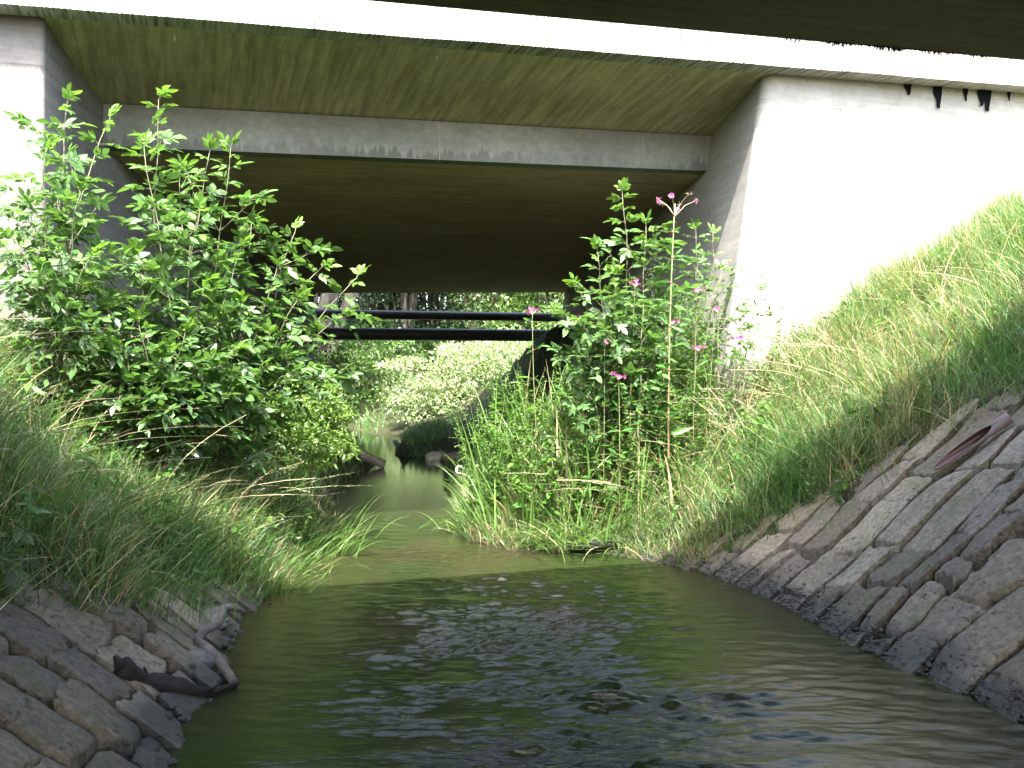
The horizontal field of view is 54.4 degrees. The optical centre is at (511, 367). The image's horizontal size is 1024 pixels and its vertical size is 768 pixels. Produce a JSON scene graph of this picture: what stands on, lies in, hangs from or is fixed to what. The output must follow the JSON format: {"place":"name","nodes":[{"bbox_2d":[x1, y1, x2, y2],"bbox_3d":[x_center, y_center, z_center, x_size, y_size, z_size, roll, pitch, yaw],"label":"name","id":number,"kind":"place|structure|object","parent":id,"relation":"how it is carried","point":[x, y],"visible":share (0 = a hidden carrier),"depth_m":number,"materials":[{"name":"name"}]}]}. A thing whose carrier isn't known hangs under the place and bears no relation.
{"place":"outdoors","nodes":[
{"label":"outdoors","id":0,"kind":"place"},
{"bbox_2d":[296,357,380,420],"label":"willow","id":1,"kind":"object","parent":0,"point":[343,391],"visible":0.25,"depth_m":11.85,"materials":[{"name":"green plant"}]},
{"bbox_2d":[440,452,468,460],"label":"stone block","id":2,"kind":"structure","parent":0,"point":[443,457],"depth_m":16.91,"materials":[{"name":"grey stone"}]},
{"bbox_2d":[0,151,1023,647],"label":"ground","id":3,"kind":"structure","parent":0,"point":[540,365],"depth_m":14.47,"materials":[{"name":"green plant"}]},
{"bbox_2d":[0,82,150,439],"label":"shrub","id":4,"kind":"object","parent":3,"relation":"on","point":[75,279],"visible":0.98,"depth_m":6.60,"materials":[{"name":"green plant"}]},
{"bbox_2d":[0,451,189,540],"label":"grass tussock","id":5,"kind":"object","parent":3,"relation":"on","point":[74,500],"depth_m":5.05,"materials":[{"name":"green plant"}]},
{"bbox_2d":[0,509,272,767],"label":"stone paving","id":6,"kind":"structure","parent":3,"relation":"on","point":[69,698],"depth_m":4.24,"materials":[{"name":"stone"}]},
{"bbox_2d":[113,604,244,697],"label":"dead branch","id":7,"kind":"object","parent":6,"relation":"on","point":[127,668],"visible":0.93,"depth_m":4.75,"materials":[{"name":"brown plant"}]},
{"bbox_2d":[139,737,161,751],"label":"stone block","id":8,"kind":"structure","parent":3,"relation":"on","point":[151,744],"depth_m":4.06,"materials":[{"name":"stone"}]},
{"bbox_2d":[56,283,277,483],"bbox_3d":[-2.397,0.179,6.928,1.371,1.572,1.170,0,0,0],"label":"shrub","id":9,"kind":"object","parent":3,"relation":"on","point":[167,355],"visible":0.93,"depth_m":6.74,"materials":[{"name":"green plant"}]},
{"bbox_2d":[77,85,276,498],"bbox_3d":[-2.443,-0.519,7.270,1.446,3.158,1.250,0,0,-25],"label":"shrub","id":10,"kind":"object","parent":3,"relation":"on","point":[206,277],"visible":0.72,"depth_m":7.22,"materials":[{"name":"green plant"}]},
{"bbox_2d":[114,554,258,634],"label":"grass tussock","id":11,"kind":"object","parent":3,"relation":"on","point":[142,607],"depth_m":5.27,"materials":[{"name":"green plant"}]},
{"bbox_2d":[187,647,215,669],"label":"stone block","id":12,"kind":"structure","parent":3,"relation":"on","point":[205,657],"depth_m":5.12,"materials":[{"name":"stone"}]},
{"bbox_2d":[201,601,230,629],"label":"stone block","id":13,"kind":"structure","parent":3,"relation":"on","point":[225,624],"depth_m":5.93,"materials":[{"name":"stone"}]},
{"bbox_2d":[173,205,382,524],"bbox_3d":[-1.823,-0.018,7.632,1.615,2.528,1.260,0,0,0],"label":"shrub","id":14,"kind":"object","parent":3,"relation":"on","point":[260,419],"visible":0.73,"depth_m":7.66,"materials":[{"name":"green plant"}]},
{"bbox_2d":[220,322,359,417],"bbox_3d":[-3.037,0.176,13.391,2.096,1.631,1.978,0,0,0],"label":"bush","id":15,"kind":"object","parent":3,"relation":"on","point":[331,362],"visible":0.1,"depth_m":13.55,"materials":[{"name":"green plant"}]},
{"bbox_2d":[246,371,363,477],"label":"bush","id":16,"kind":"object","parent":3,"relation":"on","point":[319,412],"visible":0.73,"depth_m":9.24,"materials":[{"name":"green plant"}]},
{"bbox_2d":[261,554,354,596],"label":"grass tussock","id":17,"kind":"object","parent":3,"relation":"on","point":[283,581],"depth_m":7.12,"materials":[{"name":"green plant"}]},
{"bbox_2d":[275,534,370,577],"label":"grass tussock","id":18,"kind":"object","parent":3,"relation":"on","point":[311,567],"depth_m":7.78,"materials":[{"name":"green plant"}]},
{"bbox_2d":[314,293,357,399],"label":"tree","id":19,"kind":"object","parent":3,"relation":"on","point":[326,298],"depth_m":28.49,"materials":[{"name":"green plant"}]},
{"bbox_2d":[297,513,383,559],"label":"grass tussock","id":20,"kind":"object","parent":3,"relation":"on","point":[344,540],"depth_m":8.47,"materials":[{"name":"green plant"}]},
{"bbox_2d":[326,362,373,411],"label":"bush","id":21,"kind":"object","parent":3,"relation":"on","point":[351,386],"visible":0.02,"depth_m":29.43,"materials":[{"name":"green plant"}]},
{"bbox_2d":[317,293,387,365],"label":"tree","id":22,"kind":"object","parent":3,"relation":"on","point":[350,322],"visible":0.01,"depth_m":34.56,"materials":[{"name":"green plant"}]},
{"bbox_2d":[314,496,406,545],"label":"grass tussock","id":23,"kind":"object","parent":3,"relation":"on","point":[323,523],"depth_m":9.27,"materials":[{"name":"green plant"}]},
{"bbox_2d":[314,345,435,418],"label":"bush","id":24,"kind":"object","parent":3,"relation":"on","point":[364,392],"visible":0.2,"depth_m":27.28,"materials":[{"name":"green plant"}]},
{"bbox_2d":[337,319,413,378],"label":"bush","id":25,"kind":"object","parent":3,"relation":"on","point":[377,326],"visible":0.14,"depth_m":30.62,"materials":[{"name":"green plant"}]},
{"bbox_2d":[320,325,435,397],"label":"bush","id":26,"kind":"object","parent":3,"relation":"on","point":[375,351],"visible":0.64,"depth_m":27.92,"materials":[{"name":"green plant"}]},
{"bbox_2d":[333,293,423,361],"bbox_3d":[-5.423,-4.182,39.207,5.577,9.344,6.092,0,0,0],"label":"tree","id":27,"kind":"object","parent":3,"relation":"on","point":[371,305],"visible":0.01,"depth_m":37.94,"materials":[{"name":"green plant"}]},
{"bbox_2d":[318,293,449,376],"bbox_3d":[-4.184,-4.064,37.099,6.572,9.383,6.648,0,0,28],"label":"tree","id":28,"kind":"object","parent":3,"relation":"on","point":[402,302],"visible":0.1,"depth_m":36.74,"materials":[{"name":"green plant"}]},
{"bbox_2d":[342,293,484,362],"bbox_3d":[-3.577,-4.082,39.340,7.643,8.968,6.656,0,0,0],"label":"tree","id":29,"kind":"object","parent":3,"relation":"on","point":[431,302],"visible":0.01,"depth_m":39.10,"materials":[{"name":"green plant"}]},
{"bbox_2d":[314,327,548,340],"bbox_3d":[-1.000,-0.721,21.619,16.854,0.292,0.260,0,0,-18],"label":"pipe","id":30,"kind":"object","parent":3,"relation":"on","point":[421,334],"visible":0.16,"depth_m":21.28,"materials":[{"name":"metal"}]},
{"bbox_2d":[399,340,468,378],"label":"bush","id":31,"kind":"object","parent":3,"relation":"on","point":[429,345],"visible":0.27,"depth_m":32.70,"materials":[{"name":"green plant"}]},
{"bbox_2d":[425,451,442,459],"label":"stone block","id":32,"kind":"structure","parent":3,"relation":"on","point":[434,455],"depth_m":17.32,"materials":[{"name":"grey stone"}]},
{"bbox_2d":[314,309,560,321],"bbox_3d":[-1.000,-1.128,21.569,16.854,0.222,0.190,0,0,-18],"label":"pipe","id":33,"kind":"object","parent":3,"relation":"on","point":[449,315],"visible":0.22,"depth_m":21.35,"materials":[{"name":"metal"}]},
{"bbox_2d":[373,321,539,424],"bbox_3d":[-0.606,0.407,25.370,5.883,3.368,3.320,0,0,-18],"label":"bush","id":34,"kind":"object","parent":3,"relation":"on","point":[456,367],"visible":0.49,"depth_m":24.68,"materials":[{"name":"green plant"}]},
{"bbox_2d":[415,293,508,357],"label":"tree","id":35,"kind":"object","parent":3,"relation":"on","point":[450,302],"visible":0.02,"depth_m":42.60,"materials":[{"name":"green plant"}]},
{"bbox_2d":[394,293,552,370],"bbox_3d":[-0.663,-3.999,36.339,7.866,9.131,7.068,0,0,-27],"label":"tree","id":36,"kind":"object","parent":3,"relation":"on","point":[478,301],"visible":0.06,"depth_m":35.42,"materials":[{"name":"green plant"}]},
{"bbox_2d":[414,293,563,358],"bbox_3d":[0.317,-3.998,39.688,9.315,8.988,5.669,0,0,-26],"label":"tree","id":37,"kind":"object","parent":3,"relation":"on","point":[444,325],"visible":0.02,"depth_m":38.50,"materials":[{"name":"green plant"}]},
{"bbox_2d":[428,453,553,532],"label":"reed clump","id":38,"kind":"object","parent":3,"relation":"on","point":[479,499],"visible":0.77,"depth_m":9.07,"materials":[{"name":"green plant"}]},
{"bbox_2d":[455,465,474,488],"bbox_3d":[-0.436,1.076,9.600,0.220,0.272,0.037,0,0,0],"label":"curled strip","id":39,"kind":"object","parent":38,"relation":"in","point":[457,472],"visible":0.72,"depth_m":9.59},
{"bbox_2d":[457,404,539,514],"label":"reed clump","id":40,"kind":"object","parent":3,"relation":"on","point":[475,470],"visible":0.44,"depth_m":9.29,"materials":[{"name":"green plant"}]},
{"bbox_2d":[0,221,1023,607],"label":"herb","id":41,"kind":"object","parent":3,"relation":"on","point":[514,425],"depth_m":8.73,"materials":[{"name":"green plant"}]},
{"bbox_2d":[0,0,1023,408],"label":"road bridge","id":42,"kind":"structure","parent":3,"relation":"on","point":[402,148],"depth_m":9.86,"materials":[{"name":"concrete"}]},
{"bbox_2d":[0,170,1023,558],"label":"seed heads","id":43,"kind":"object","parent":3,"relation":"on","point":[504,424],"visible":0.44,"depth_m":7.73,"materials":[{"name":"plant"}]},
{"bbox_2d":[473,293,564,356],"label":"tree","id":44,"kind":"object","parent":3,"relation":"on","point":[537,301],"visible":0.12,"depth_m":32.88,"materials":[{"name":"green plant"}]},
{"bbox_2d":[480,408,566,498],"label":"reed clump","id":45,"kind":"object","parent":3,"relation":"on","point":[537,485],"visible":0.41,"depth_m":9.16,"materials":[{"name":"green plant"}]},
{"bbox_2d":[501,300,562,357],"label":"bush","id":46,"kind":"object","parent":3,"relation":"on","point":[552,310],"visible":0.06,"depth_m":27.45,"materials":[{"name":"green plant"}]},
{"bbox_2d":[517,307,549,511],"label":"balsam plant","id":47,"kind":"object","parent":3,"relation":"on","point":[531,309],"visible":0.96,"depth_m":9.00,"materials":[{"name":"green plant"}]},
{"bbox_2d":[450,512,622,547],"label":"reed clump","id":48,"kind":"object","parent":3,"relation":"on","point":[558,526],"visible":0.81,"depth_m":8.58,"materials":[{"name":"green plant"}]},
{"bbox_2d":[509,293,563,310],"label":"tree","id":49,"kind":"object","parent":3,"relation":"on","point":[534,299],"visible":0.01,"depth_m":33.78,"materials":[{"name":"green plant"}]},
{"bbox_2d":[487,494,596,548],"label":"reed clump","id":50,"kind":"object","parent":3,"relation":"on","point":[562,523],"visible":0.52,"depth_m":8.72,"materials":[{"name":"green plant"}]},
{"bbox_2d":[462,359,626,470],"bbox_3d":[0.283,0.415,9.637,1.777,1.169,1.205,0,0,21],"label":"reed clump","id":51,"kind":"object","parent":3,"relation":"on","point":[525,417],"visible":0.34,"depth_m":9.58,"materials":[{"name":"green plant"}]},
{"bbox_2d":[468,514,657,566],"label":"reed clump","id":52,"kind":"object","parent":3,"relation":"on","point":[587,542],"visible":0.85,"depth_m":8.45,"materials":[{"name":"green plant"}]},
{"bbox_2d":[502,435,645,536],"bbox_3d":[0.567,0.990,8.874,1.427,0.941,1.416,0,0,0],"label":"reed clump","id":53,"kind":"object","parent":3,"relation":"on","point":[565,505],"visible":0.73,"depth_m":8.71,"materials":[{"name":"green plant"}]},
{"bbox_2d":[515,507,633,550],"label":"reed clump","id":54,"kind":"object","parent":3,"relation":"on","point":[540,544],"visible":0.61,"depth_m":8.61,"materials":[{"name":"green plant"}]},
{"bbox_2d":[536,420,625,513],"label":"reed clump","id":55,"kind":"object","parent":3,"relation":"on","point":[566,467],"visible":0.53,"depth_m":8.84,"materials":[{"name":"green plant"}]},
{"bbox_2d":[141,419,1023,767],"bbox_3d":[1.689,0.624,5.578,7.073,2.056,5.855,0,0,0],"label":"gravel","id":56,"kind":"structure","parent":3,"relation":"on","point":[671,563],"depth_m":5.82,"materials":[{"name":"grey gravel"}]},
{"bbox_2d":[569,314,597,508],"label":"balsam plant","id":57,"kind":"object","parent":3,"relation":"on","point":[574,441],"visible":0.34,"depth_m":8.90,"materials":[{"name":"green plant"}]},
{"bbox_2d":[588,340,621,534],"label":"balsam plant","id":58,"kind":"object","parent":3,"relation":"on","point":[600,436],"visible":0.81,"depth_m":8.71,"materials":[{"name":"green plant"}]},
{"bbox_2d":[569,533,664,552],"bbox_3d":[0.913,1.500,8.570,0.853,0.205,0.165,0,0,11],"label":"log","id":59,"kind":"object","parent":3,"relation":"on","point":[597,545],"visible":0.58,"depth_m":8.56,"materials":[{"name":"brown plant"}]},
{"bbox_2d":[605,371,637,534],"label":"balsam plant","id":60,"kind":"object","parent":3,"relation":"on","point":[618,376],"visible":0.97,"depth_m":8.59,"materials":[{"name":"green plant"}]},
{"bbox_2d":[542,177,701,501],"bbox_3d":[0.947,-0.212,8.901,1.396,2.984,1.162,0,0,0],"label":"sapling","id":61,"kind":"object","parent":3,"relation":"on","point":[624,350],"visible":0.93,"depth_m":8.84,"materials":[{"name":"green plant"}]},
{"bbox_2d":[614,278,646,484],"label":"balsam plant","id":62,"kind":"object","parent":3,"relation":"on","point":[638,358],"visible":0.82,"depth_m":8.81,"materials":[{"name":"green plant"}]},
{"bbox_2d":[569,463,699,543],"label":"reed clump","id":63,"kind":"object","parent":3,"relation":"on","point":[634,516],"visible":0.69,"depth_m":8.48,"materials":[{"name":"green plant"}]},
{"bbox_2d":[597,435,672,527],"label":"reed clump","id":64,"kind":"object","parent":3,"relation":"on","point":[639,482],"visible":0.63,"depth_m":8.64,"materials":[{"name":"green plant"}]},
{"bbox_2d":[647,319,682,492],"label":"balsam plant","id":65,"kind":"object","parent":3,"relation":"on","point":[661,360],"visible":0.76,"depth_m":8.72,"materials":[{"name":"green plant"}]},
{"bbox_2d":[651,192,697,515],"bbox_3d":[1.376,-0.105,8.573,0.343,2.776,0.422,0,0,-42],"label":"balsam plant","id":66,"kind":"object","parent":3,"relation":"on","point":[678,431],"visible":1,"depth_m":8.57,"materials":[{"name":"green plant"}]},
{"bbox_2d":[656,435,725,508],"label":"reed clump","id":67,"kind":"object","parent":3,"relation":"on","point":[677,481],"visible":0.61,"depth_m":8.55,"materials":[{"name":"green plant"}]},
{"bbox_2d":[679,344,707,455],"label":"balsam plant","id":68,"kind":"object","parent":3,"relation":"on","point":[685,397],"visible":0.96,"depth_m":8.79,"materials":[{"name":"green plant"}]},
{"bbox_2d":[679,286,708,424],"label":"balsam plant","id":69,"kind":"object","parent":3,"relation":"on","point":[696,290],"visible":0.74,"depth_m":9.00,"materials":[{"name":"green plant"}]},
{"bbox_2d":[367,0,1023,60],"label":"road bridge","id":70,"kind":"structure","parent":3,"relation":"on","point":[982,29],"depth_m":5.18,"materials":[{"name":"concrete"}]},
{"bbox_2d":[694,306,726,440],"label":"balsam plant","id":71,"kind":"object","parent":3,"relation":"on","point":[715,308],"visible":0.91,"depth_m":8.97,"materials":[{"name":"green plant"}]},
{"bbox_2d":[672,218,777,434],"bbox_3d":[1.906,-0.290,9.073,0.969,2.153,0.670,0,0,0],"label":"sapling","id":72,"kind":"object","parent":3,"relation":"on","point":[708,324],"visible":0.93,"depth_m":9.05,"materials":[{"name":"green plant"}]},
{"bbox_2d":[717,335,748,453],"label":"balsam plant","id":73,"kind":"object","parent":3,"relation":"on","point":[739,337],"visible":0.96,"depth_m":8.88,"materials":[{"name":"green plant"}]},
{"bbox_2d":[724,270,775,430],"bbox_3d":[2.141,-0.158,9.078,0.464,1.477,0.676,0,0,0],"label":"sapling","id":74,"kind":"object","parent":3,"relation":"on","point":[735,352],"visible":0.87,"depth_m":9.04,"materials":[{"name":"green plant"}]},
{"bbox_2d":[777,298,792,404],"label":"loosestrife plant","id":75,"kind":"object","parent":3,"relation":"on","point":[787,355],"visible":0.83,"depth_m":8.94,"materials":[{"name":"green plant"}]},
{"bbox_2d":[629,372,1019,569],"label":"dry grass","id":76,"kind":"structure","parent":3,"relation":"on","point":[838,473],"depth_m":7.57,"materials":[{"name":"plant"}]},
{"bbox_2d":[812,497,843,530],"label":"grass tussock","id":77,"kind":"object","parent":3,"relation":"on","point":[825,518],"depth_m":7.21,"materials":[{"name":"plant"}]},
{"bbox_2d":[666,385,1023,720],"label":"stone paving","id":78,"kind":"structure","parent":3,"relation":"on","point":[948,607],"depth_m":6.24,"materials":[{"name":"stone"}]},
{"bbox_2d":[933,413,1013,469],"bbox_3d":[3.113,0.497,6.713,0.507,0.391,0.080,0,0,6],"label":"drain pipe","id":79,"kind":"object","parent":78,"relation":"on","point":[986,432],"visible":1,"depth_m":6.73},
{"bbox_2d":[867,442,905,484],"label":"grass tussock","id":80,"kind":"object","parent":3,"relation":"on","point":[887,467],"depth_m":7.11,"materials":[{"name":"green plant"}]},
{"bbox_2d":[973,682,995,698],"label":"stone block","id":81,"kind":"structure","parent":3,"relation":"on","point":[980,686],"depth_m":4.81,"materials":[{"name":"stone"}]},
{"bbox_2d":[165,426,1023,767],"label":"water","id":82,"kind":"structure","parent":0,"point":[425,646],"depth_m":5.20,"materials":[{"name":"green liquid"}]},
{"bbox_2d":[353,447,386,467],"bbox_3d":[-2.520,1.353,15.921,1.018,0.507,0.209,0,0,-4],"label":"log","id":83,"kind":"object","parent":82,"relation":"on","point":[374,460],"visible":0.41,"depth_m":15.90,"materials":[{"name":"wood"}]},
{"bbox_2d":[418,503,476,534],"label":"reed clump","id":84,"kind":"object","parent":82,"relation":"on","point":[453,520],"visible":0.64,"depth_m":9.59,"materials":[{"name":"green plant"}]}
]}

